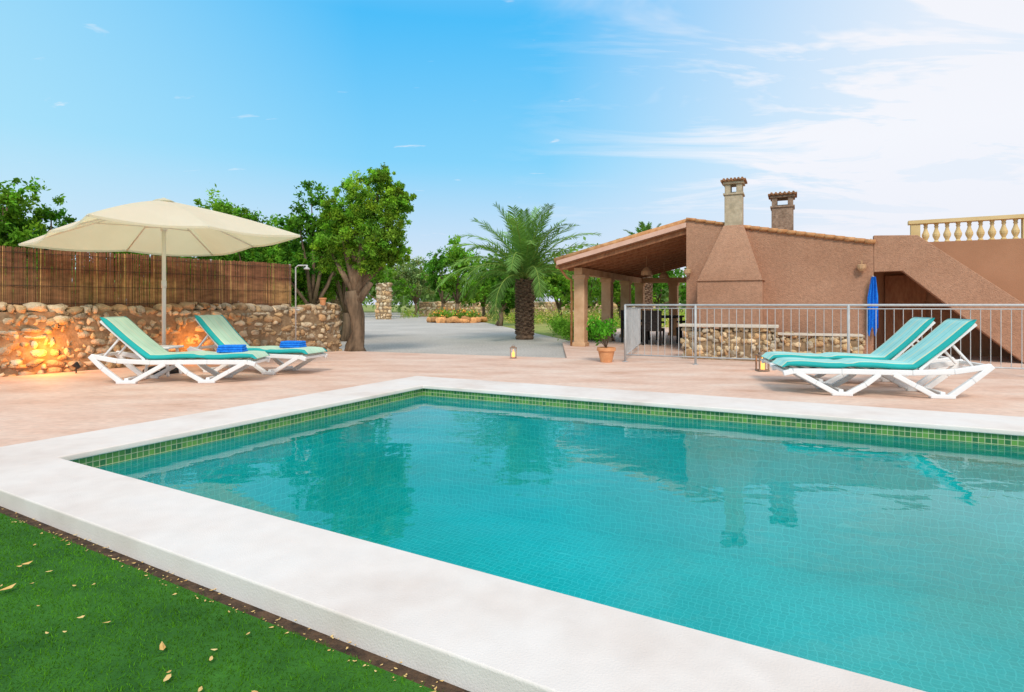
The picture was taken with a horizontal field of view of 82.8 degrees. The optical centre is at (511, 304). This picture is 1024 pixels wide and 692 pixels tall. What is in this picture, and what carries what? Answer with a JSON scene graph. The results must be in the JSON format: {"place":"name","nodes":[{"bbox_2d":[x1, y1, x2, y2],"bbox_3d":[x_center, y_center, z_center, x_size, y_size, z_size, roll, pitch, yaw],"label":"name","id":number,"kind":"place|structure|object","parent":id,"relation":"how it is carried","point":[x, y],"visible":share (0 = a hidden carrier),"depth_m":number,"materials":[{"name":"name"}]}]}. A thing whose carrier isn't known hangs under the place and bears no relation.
{"place":"outdoors","nodes":[
{"label":"outdoors","id":0,"kind":"place"},
{"bbox_2d":[339,312,567,357],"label":"gravel driveway","id":1,"kind":"structure","parent":0,"point":[411,334],"depth_m":18.31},
{"bbox_2d":[331,294,342,332],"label":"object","id":2,"kind":"object","parent":1,"relation":"on","point":[338,303],"depth_m":20.19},
{"bbox_2d":[300,228,390,340],"bbox_3d":[-5.105,-0.871,17.788,2.723,3.958,2.427,0,0,0],"label":"carob tree","id":3,"kind":"object","parent":1,"relation":"on","point":[337,282],"visible":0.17,"depth_m":17.43,"materials":[{"name":"green plant"}]},
{"bbox_2d":[309,162,416,351],"bbox_3d":[-3.291,-1.004,12.661,2.407,4.235,1.529,0,0,0],"label":"almond tree","id":4,"kind":"object","parent":1,"relation":"on","point":[367,253],"visible":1,"depth_m":12.58,"materials":[{"name":"green plant"}]},
{"bbox_2d":[376,284,389,318],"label":"stone pillar","id":5,"kind":"structure","parent":1,"relation":"on","point":[381,286],"depth_m":43.62,"materials":[{"name":"beige stone"}]},
{"bbox_2d":[437,234,486,312],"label":"orchard tree","id":6,"kind":"object","parent":1,"relation":"on","point":[455,254],"visible":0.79,"depth_m":36.06,"materials":[{"name":"green plant"}]},
{"bbox_2d":[434,203,600,339],"bbox_3d":[0.403,-1.083,18.266,5.562,4.365,5.134,0,0,32],"label":"date palm","id":7,"kind":"object","parent":1,"relation":"on","point":[523,263],"visible":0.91,"depth_m":17.97,"materials":[{"name":"green plant"}]},
{"bbox_2d":[0,327,1023,446],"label":"terrace","id":8,"kind":"structure","parent":0,"point":[35,407],"depth_m":7.43,"materials":[{"name":"tile"}]},
{"bbox_2d":[72,362,80,372],"bbox_3d":[-6.359,0.914,8.474,0.111,0.172,0.088,0,0,0],"label":"garden spotlight","id":9,"kind":"object","parent":8,"relation":"on","point":[76,365],"visible":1,"depth_m":8.47,"materials":[{"name":"black metal"}]},
{"bbox_2d":[18,198,300,374],"bbox_3d":[-5.175,-0.292,8.640,2.772,2.596,2.772,0,0,37],"label":"garden umbrella","id":10,"kind":"object","parent":8,"relation":"on","point":[163,227],"visible":0.91,"depth_m":8.69,"materials":[{"name":"fabric"}]},
{"bbox_2d":[144,345,183,376],"bbox_3d":[-4.950,0.793,8.250,0.380,0.417,0.380,0,0,0],"label":"side table","id":11,"kind":"object","parent":8,"relation":"on","point":[168,347],"visible":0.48,"depth_m":8.16,"materials":[{"name":"white plastic"}]},
{"bbox_2d":[0,309,338,376],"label":"stone wall","id":12,"kind":"structure","parent":8,"relation":"on","point":[70,332],"depth_m":9.15,"materials":[{"name":"brown stone"}]},
{"bbox_2d":[0,245,291,307],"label":"reed fence","id":13,"kind":"object","parent":12,"relation":"on","point":[250,283],"visible":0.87,"depth_m":9.58,"materials":[{"name":"brown wood"}]},
{"bbox_2d":[88,316,269,383],"bbox_3d":[-4.361,0.580,7.718,2.056,0.851,0.600,0,0,-5],"label":"sun lounger","id":14,"kind":"object","parent":8,"relation":"on","point":[145,348],"visible":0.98,"depth_m":7.48,"materials":[{"name":"white plastic"}]},
{"bbox_2d":[216,344,247,352],"bbox_3d":[-3.736,0.584,7.767,0.343,0.097,0.204,0,0,-3],"label":"folded towel","id":15,"kind":"object","parent":14,"relation":"on","point":[231,348],"visible":0.99,"depth_m":7.68,"materials":[{"name":"blue fabric"}]},
{"bbox_2d":[187,315,327,374],"bbox_3d":[-3.827,0.581,8.748,2.010,0.851,0.600,0,0,14],"label":"sun lounger","id":16,"kind":"object","parent":8,"relation":"on","point":[219,329],"visible":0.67,"depth_m":8.67,"materials":[{"name":"white plastic"}]},
{"bbox_2d":[279,341,306,347],"bbox_3d":[-3.243,0.584,8.607,0.342,0.097,0.205,0,0,15],"label":"folded towel","id":17,"kind":"object","parent":16,"relation":"on","point":[291,344],"visible":0.98,"depth_m":8.52,"materials":[{"name":"blue fabric"}]},
{"bbox_2d":[295,265,309,340],"bbox_3d":[-4.147,0.103,11.500,0.294,1.794,0.117,0,0,0],"label":"outdoor shower","id":18,"kind":"object","parent":8,"relation":"on","point":[306,268],"visible":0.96,"depth_m":11.49,"materials":[{"name":"metal"}]},
{"bbox_2d":[510,344,516,357],"bbox_3d":[0.025,0.870,10.950,0.133,0.260,0.133,0,0,0],"label":"candle lantern","id":19,"kind":"object","parent":8,"relation":"on","point":[513,353],"visible":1,"depth_m":10.91,"materials":[{"name":"metal"}]},
{"bbox_2d":[542,312,616,340],"bbox_3d":[2.135,0.853,20.317,1.778,1.183,9.620,0,0,0],"label":"shrub border","id":20,"kind":"object","parent":8,"relation":"on","point":[562,326],"visible":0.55,"depth_m":20.66,"materials":[{"name":"green plant"}]},
{"bbox_2d":[586,314,617,362],"bbox_3d":[1.599,0.557,10.208,0.574,0.897,0.525,0,0,-32],"label":"potted plant","id":21,"kind":"object","parent":8,"relation":"on","point":[602,330],"visible":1,"depth_m":10.13,"materials":[{"name":"green plant"}]},
{"bbox_2d":[554,219,685,346],"bbox_3d":[3.853,-0.420,16.145,3.055,2.861,7.000,0,0,26],"label":"porch","id":22,"kind":"object","parent":8,"relation":"on","point":[622,261],"visible":0.66,"depth_m":14.21,"materials":[{"name":"tile"}]},
{"bbox_2d":[641,256,668,278],"bbox_3d":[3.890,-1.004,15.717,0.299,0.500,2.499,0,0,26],"label":"hanging lamp","id":23,"kind":"object","parent":22,"relation":"hanging from","point":[646,270],"visible":0.96,"depth_m":14.72,"materials":[{"name":"wicker"}]},
{"bbox_2d":[642,310,664,345],"bbox_3d":[3.546,0.570,14.550,0.480,0.860,0.510,0,0,26],"label":"wicker chair","id":24,"kind":"object","parent":8,"relation":"on","point":[657,321],"visible":0.91,"depth_m":14.34,"materials":[{"name":"black wicker"}]},
{"bbox_2d":[645,315,683,343],"bbox_3d":[4.113,0.647,15.719,0.800,0.705,1.600,0,0,26],"label":"dining table","id":25,"kind":"object","parent":8,"relation":"on","point":[673,316],"visible":0.43,"depth_m":15.05,"materials":[{"name":"wicker"}]},
{"bbox_2d":[679,323,778,360],"bbox_3d":[3.983,0.719,10.717,1.700,0.726,0.452,0,0,26],"label":"stone bar","id":26,"kind":"object","parent":8,"relation":"on","point":[705,342],"visible":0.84,"depth_m":10.56,"materials":[{"name":"beige stone"}]},
{"bbox_2d":[697,225,763,328],"bbox_3d":[4.452,-0.285,11.832,1.220,2.670,0.698,0,0,26],"label":"chimney breast","id":27,"kind":"object","parent":8,"relation":"on","point":[731,255],"visible":0.58,"depth_m":11.59,"materials":[{"name":"brown paint"}]},
{"bbox_2d":[696,279,764,280],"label":"shoulder trim","id":28,"kind":"structure","parent":27,"relation":"attached to","point":[731,280],"depth_m":11.47,"materials":[{"name":"brown paint"}]},
{"bbox_2d":[723,180,744,225],"bbox_3d":[4.572,-2.055,11.964,0.400,0.910,0.400,0,0,26],"label":"bbq stack","id":29,"kind":"object","parent":27,"relation":"on","point":[733,208],"visible":0.98,"depth_m":11.81,"materials":[{"name":"beige paint"}]},
{"bbox_2d":[720,177,746,185],"bbox_3d":[4.572,-2.543,11.964,0.480,0.061,0.520,0,0,26],"label":"chimney cap","id":30,"kind":"object","parent":29,"relation":"on","point":[731,179],"visible":0.53,"depth_m":11.76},
{"bbox_2d":[754,349,769,370],"bbox_3d":[3.790,0.836,8.800,0.168,0.328,0.168,0,0,0],"label":"candle lantern","id":31,"kind":"object","parent":8,"relation":"on","point":[762,366],"visible":0.69,"depth_m":8.77,"materials":[{"name":"metal"}]},
{"bbox_2d":[776,339,859,352],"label":"stone wall","id":32,"kind":"structure","parent":8,"relation":"on","point":[785,348],"depth_m":10.79,"materials":[{"name":"beige stone"}]},
{"bbox_2d":[622,304,1023,368],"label":"metal railing","id":33,"kind":"object","parent":8,"relation":"on","point":[632,328],"visible":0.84,"depth_m":9.48,"materials":[{"name":"metal"}]},
{"bbox_2d":[761,317,955,387],"bbox_3d":[4.355,0.581,7.447,2.084,0.850,0.600,0,0,13],"label":"sun lounger","id":34,"kind":"object","parent":8,"relation":"on","point":[905,337],"visible":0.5,"depth_m":7.24,"materials":[{"name":"teal fabric"}]},
{"bbox_2d":[771,318,994,398],"bbox_3d":[4.123,0.580,6.609,2.084,0.851,0.600,0,0,11],"label":"sun lounger","id":35,"kind":"object","parent":8,"relation":"on","point":[930,348],"visible":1,"depth_m":6.40,"materials":[{"name":"white plastic"}]},
{"bbox_2d":[873,235,1023,362],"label":"stair parapet","id":36,"kind":"structure","parent":8,"relation":"on","point":[939,274],"depth_m":10.35,"materials":[{"name":"brown paint"}]},
{"bbox_2d":[0,0,1023,304],"label":"sky","id":37,"kind":"structure","parent":0,"point":[880,116],"materials":[{"name":"blue"}]},
{"bbox_2d":[362,305,684,340],"bbox_3d":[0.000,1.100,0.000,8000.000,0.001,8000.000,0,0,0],"label":"ground","id":38,"kind":"structure","parent":0,"point":[541,329],"depth_m":32.51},
{"bbox_2d":[0,176,58,283],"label":"carob tree","id":39,"kind":"object","parent":38,"relation":"on","point":[14,203],"visible":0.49,"depth_m":13.84,"materials":[{"name":"green plant"}]},
{"bbox_2d":[0,193,114,298],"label":"carob tree","id":40,"kind":"object","parent":38,"relation":"on","point":[47,214],"visible":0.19,"depth_m":14.37,"materials":[{"name":"green plant"}]},
{"bbox_2d":[49,223,169,301],"bbox_3d":[-10.410,-0.707,15.195,2.750,3.629,2.085,0,0,-32],"label":"carob tree","id":41,"kind":"object","parent":38,"relation":"on","point":[125,252],"visible":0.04,"depth_m":15.08,"materials":[{"name":"green plant"}]},
{"bbox_2d":[114,252,216,302],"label":"carob tree","id":42,"kind":"object","parent":38,"relation":"on","point":[134,253],"visible":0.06,"depth_m":15.07,"materials":[{"name":"green plant"}]},
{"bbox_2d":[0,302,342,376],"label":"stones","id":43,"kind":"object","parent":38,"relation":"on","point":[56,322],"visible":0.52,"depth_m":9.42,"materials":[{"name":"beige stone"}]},
{"bbox_2d":[319,298,326,304],"bbox_3d":[-4.020,-0.070,12.350,0.160,0.160,0.156,0,0,0],"label":"wall flower pot","id":44,"kind":"object","parent":43,"relation":"on","point":[322,301],"depth_m":12.30,"materials":[{"name":"ceramic"}]},
{"bbox_2d":[180,256,216,301],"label":"carob tree","id":45,"kind":"object","parent":38,"relation":"on","point":[199,257],"visible":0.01,"depth_m":17.95,"materials":[{"name":"green plant"}]},
{"bbox_2d":[0,513,443,691],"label":"lawn base","id":46,"kind":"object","parent":38,"relation":"on","point":[217,672],"depth_m":1.87,"materials":[{"name":"green plant"}]},
{"bbox_2d":[0,512,443,691],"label":"fallen leaves","id":47,"kind":"object","parent":46,"relation":"on","point":[163,647],"visible":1,"depth_m":1.90,"materials":[{"name":"brown plant"}]},
{"bbox_2d":[193,184,264,275],"bbox_3d":[-8.327,-1.205,16.831,2.182,4.680,2.134,0,0,0],"label":"carob tree","id":48,"kind":"object","parent":38,"relation":"on","point":[226,208],"visible":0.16,"depth_m":16.63,"materials":[{"name":"green plant"}]},
{"bbox_2d":[0,506,469,691],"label":"soil edge","id":49,"kind":"object","parent":38,"relation":"on","point":[418,677],"visible":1,"depth_m":2.04,"materials":[{"name":"brown soil"}]},
{"bbox_2d":[211,209,304,298],"bbox_3d":[-7.660,-0.876,17.010,2.425,4.120,3.434,0,0,0],"label":"carob tree","id":50,"kind":"object","parent":38,"relation":"on","point":[246,253],"visible":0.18,"depth_m":16.32,"materials":[{"name":"green plant"}]},
{"bbox_2d":[247,214,307,297],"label":"carob tree","id":51,"kind":"object","parent":38,"relation":"on","point":[269,253],"visible":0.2,"depth_m":16.89,"materials":[{"name":"green plant"}]},
{"bbox_2d":[270,179,346,304],"bbox_3d":[-5.555,-1.143,16.096,2.262,4.598,2.416,0,0,0],"label":"carob tree","id":52,"kind":"object","parent":38,"relation":"on","point":[296,247],"visible":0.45,"depth_m":15.82,"materials":[{"name":"green plant"}]},
{"bbox_2d":[282,228,346,306],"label":"carob tree","id":53,"kind":"object","parent":38,"relation":"on","point":[302,285],"visible":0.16,"depth_m":17.91,"materials":[{"name":"green plant"}]},
{"bbox_2d":[328,292,342,333],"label":"stones","id":54,"kind":"object","parent":38,"relation":"on","point":[340,310],"visible":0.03,"depth_m":20.16,"materials":[{"name":"brown stone"}]},
{"bbox_2d":[375,282,392,318],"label":"stones","id":55,"kind":"object","parent":38,"relation":"on","point":[387,300],"visible":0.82,"depth_m":43.61,"materials":[{"name":"beige stone"}]},
{"bbox_2d":[368,267,418,303],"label":"orchard tree","id":56,"kind":"object","parent":38,"relation":"on","point":[390,273],"visible":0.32,"depth_m":50.09,"materials":[{"name":"green plant"}]},
{"bbox_2d":[387,256,434,316],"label":"orchard tree","id":57,"kind":"object","parent":38,"relation":"on","point":[413,273],"visible":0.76,"depth_m":52.22,"materials":[{"name":"green plant"}]},
{"bbox_2d":[419,246,468,311],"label":"orchard tree","id":58,"kind":"object","parent":38,"relation":"on","point":[435,264],"visible":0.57,"depth_m":46.89,"materials":[{"name":"green plant"}]},
{"bbox_2d":[426,307,487,322],"bbox_3d":[-3.436,0.736,36.404,3.851,1.271,3.590,0,0,0],"label":"flower bed","id":59,"kind":"object","parent":38,"relation":"on","point":[445,316],"visible":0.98,"depth_m":35.31,"materials":[{"name":"green plant"}]},
{"bbox_2d":[460,253,496,316],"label":"orchard tree","id":60,"kind":"object","parent":38,"relation":"on","point":[487,285],"visible":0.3,"depth_m":40.07,"materials":[{"name":"green plant"}]},
{"bbox_2d":[487,258,515,325],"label":"orchard tree","id":61,"kind":"object","parent":38,"relation":"on","point":[509,298],"visible":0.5,"depth_m":29.85,"materials":[{"name":"green plant"}]},
{"bbox_2d":[485,259,538,316],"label":"orchard tree","id":62,"kind":"object","parent":38,"relation":"on","point":[507,306],"visible":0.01,"depth_m":45.87,"materials":[{"name":"green plant"}]},
{"bbox_2d":[0,376,1023,691],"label":"pool coping","id":63,"kind":"object","parent":38,"relation":"on","point":[466,628],"visible":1,"depth_m":2.15,"materials":[{"name":"stone"}]},
{"bbox_2d":[495,258,556,300],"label":"orchard tree","id":64,"kind":"object","parent":38,"relation":"on","point":[549,293],"depth_m":41.82,"materials":[{"name":"green plant"}]},
{"bbox_2d":[75,236,988,312],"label":"distant tree line","id":65,"kind":"object","parent":38,"relation":"on","point":[426,297],"visible":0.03,"depth_m":65.14,"materials":[{"name":"green plant"}]},
{"bbox_2d":[419,301,655,316],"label":"stones","id":66,"kind":"object","parent":38,"relation":"on","point":[478,307],"visible":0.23,"depth_m":54.13,"materials":[{"name":"beige stone"}]},
{"bbox_2d":[420,303,655,316],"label":"stone wall","id":67,"kind":"structure","parent":38,"relation":"on","point":[475,305],"depth_m":54.35,"materials":[{"name":"grey stone"}]},
{"bbox_2d":[393,298,684,328],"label":"undergrowth","id":68,"kind":"object","parent":38,"relation":"on","point":[510,318],"visible":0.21,"depth_m":35.66,"materials":[{"name":"green plant"}]},
{"bbox_2d":[538,262,589,317],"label":"orchard tree","id":69,"kind":"object","parent":38,"relation":"on","point":[559,291],"visible":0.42,"depth_m":35.25,"materials":[{"name":"green plant"}]},
{"bbox_2d":[540,249,634,318],"bbox_3d":[4.541,-1.187,35.827,5.953,4.724,5.265,0,0,44],"label":"orchard tree","id":70,"kind":"object","parent":38,"relation":"on","point":[596,292],"visible":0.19,"depth_m":35.17,"materials":[{"name":"green plant"}]},
{"bbox_2d":[594,278,657,321],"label":"orchard tree","id":71,"kind":"object","parent":38,"relation":"on","point":[615,283],"visible":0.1,"depth_m":37.61,"materials":[{"name":"green plant"}]},
{"bbox_2d":[619,221,661,310],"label":"date palm","id":72,"kind":"object","parent":38,"relation":"on","point":[648,286],"visible":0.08,"depth_m":24.76,"materials":[{"name":"green plant"}]},
{"bbox_2d":[652,268,685,310],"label":"orchard tree","id":73,"kind":"object","parent":38,"relation":"on","point":[661,286],"visible":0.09,"depth_m":39.35,"materials":[{"name":"green plant"}]},
{"bbox_2d":[686,221,873,353],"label":"walls","id":74,"kind":"structure","parent":38,"relation":"on","point":[794,268],"depth_m":11.38,"materials":[{"name":"brown paint"}]},
{"bbox_2d":[684,266,690,275],"bbox_3d":[3.705,-0.720,12.261,0.160,0.200,0.152,0,0,0],"label":"wall sconce","id":75,"kind":"object","parent":74,"relation":"attached to","point":[687,271],"depth_m":12.21,"materials":[{"name":"stone"}]},
{"bbox_2d":[686,218,875,243],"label":"verge tiles","id":76,"kind":"object","parent":74,"relation":"attached to","point":[824,236],"visible":0.94,"depth_m":11.38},
{"bbox_2d":[770,194,794,229],"bbox_3d":[6.030,-1.655,12.950,0.500,1.510,0.500,0,0,26],"label":"stack","id":77,"kind":"object","parent":74,"relation":"on","point":[782,216],"visible":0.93,"depth_m":12.75,"materials":[{"name":"concrete"}]},
{"bbox_2d":[768,191,796,199],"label":"cap tiles","id":78,"kind":"object","parent":77,"relation":"on","point":[783,193],"visible":0.52,"depth_m":12.71,"materials":[{"name":"brown tile"}]},
{"bbox_2d":[857,260,865,270],"bbox_3d":[6.549,-0.730,10.884,0.160,0.200,0.152,0,0,0],"label":"wall sconce","id":79,"kind":"object","parent":74,"relation":"attached to","point":[861,267],"depth_m":10.84,"materials":[{"name":"stone"}]},
{"bbox_2d":[867,276,877,336],"bbox_3d":[6.693,0.024,10.796,0.159,1.128,0.173,0,0,0],"label":"closed parasol","id":80,"kind":"object","parent":74,"relation":"hanging from","point":[872,315],"visible":0.96,"depth_m":10.76,"materials":[{"name":"fabric"}]},
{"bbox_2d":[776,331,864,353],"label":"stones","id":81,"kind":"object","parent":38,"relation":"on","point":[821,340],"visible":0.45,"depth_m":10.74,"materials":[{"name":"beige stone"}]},
{"bbox_2d":[778,332,862,336],"bbox_3d":[5.694,0.555,10.898,1.500,0.040,0.360,0,0,26],"label":"cap","id":82,"kind":"object","parent":81,"relation":"on","point":[824,334],"visible":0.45,"depth_m":10.78,"materials":[{"name":"beige stone"}]},
{"bbox_2d":[874,238,1023,356],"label":"back wall","id":83,"kind":"structure","parent":38,"relation":"on","point":[999,263],"depth_m":11.38,"materials":[{"name":"brown paint"}]},
{"bbox_2d":[885,275,925,353],"bbox_3d":[8.019,0.200,11.855,0.700,1.600,0.050,0,0,26],"label":"store door","id":84,"kind":"structure","parent":83,"relation":"attached to","point":[902,289],"depth_m":11.86,"materials":[{"name":"brown wood"}]},
{"bbox_2d":[72,389,1023,691],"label":"swimming pool","id":85,"kind":"structure","parent":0,"point":[886,553],"depth_m":5.36,"materials":[{"name":"teal liquid"}]},
{"bbox_2d":[621,310,641,341],"bbox_3d":[3.218,0.570,15.598,0.485,0.860,0.510,0,0,26],"label":"wicker chair","id":86,"kind":"object","parent":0,"point":[622,319],"visible":0.32,"depth_m":15.48,"materials":[{"name":"black wicker"}]},
{"bbox_2d":[676,320,684,342],"bbox_3d":[4.570,0.570,15.165,0.485,0.860,0.510,0,0,26],"label":"wicker chair","id":87,"kind":"object","parent":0,"point":[681,321],"visible":0.27,"depth_m":15.05,"materials":[{"name":"black wicker"}]},
{"bbox_2d":[908,214,1023,241],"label":"terrace balustrade","id":88,"kind":"object","parent":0,"point":[916,224],"visible":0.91,"depth_m":14.27,"materials":[{"name":"beige stone"}]}
]}

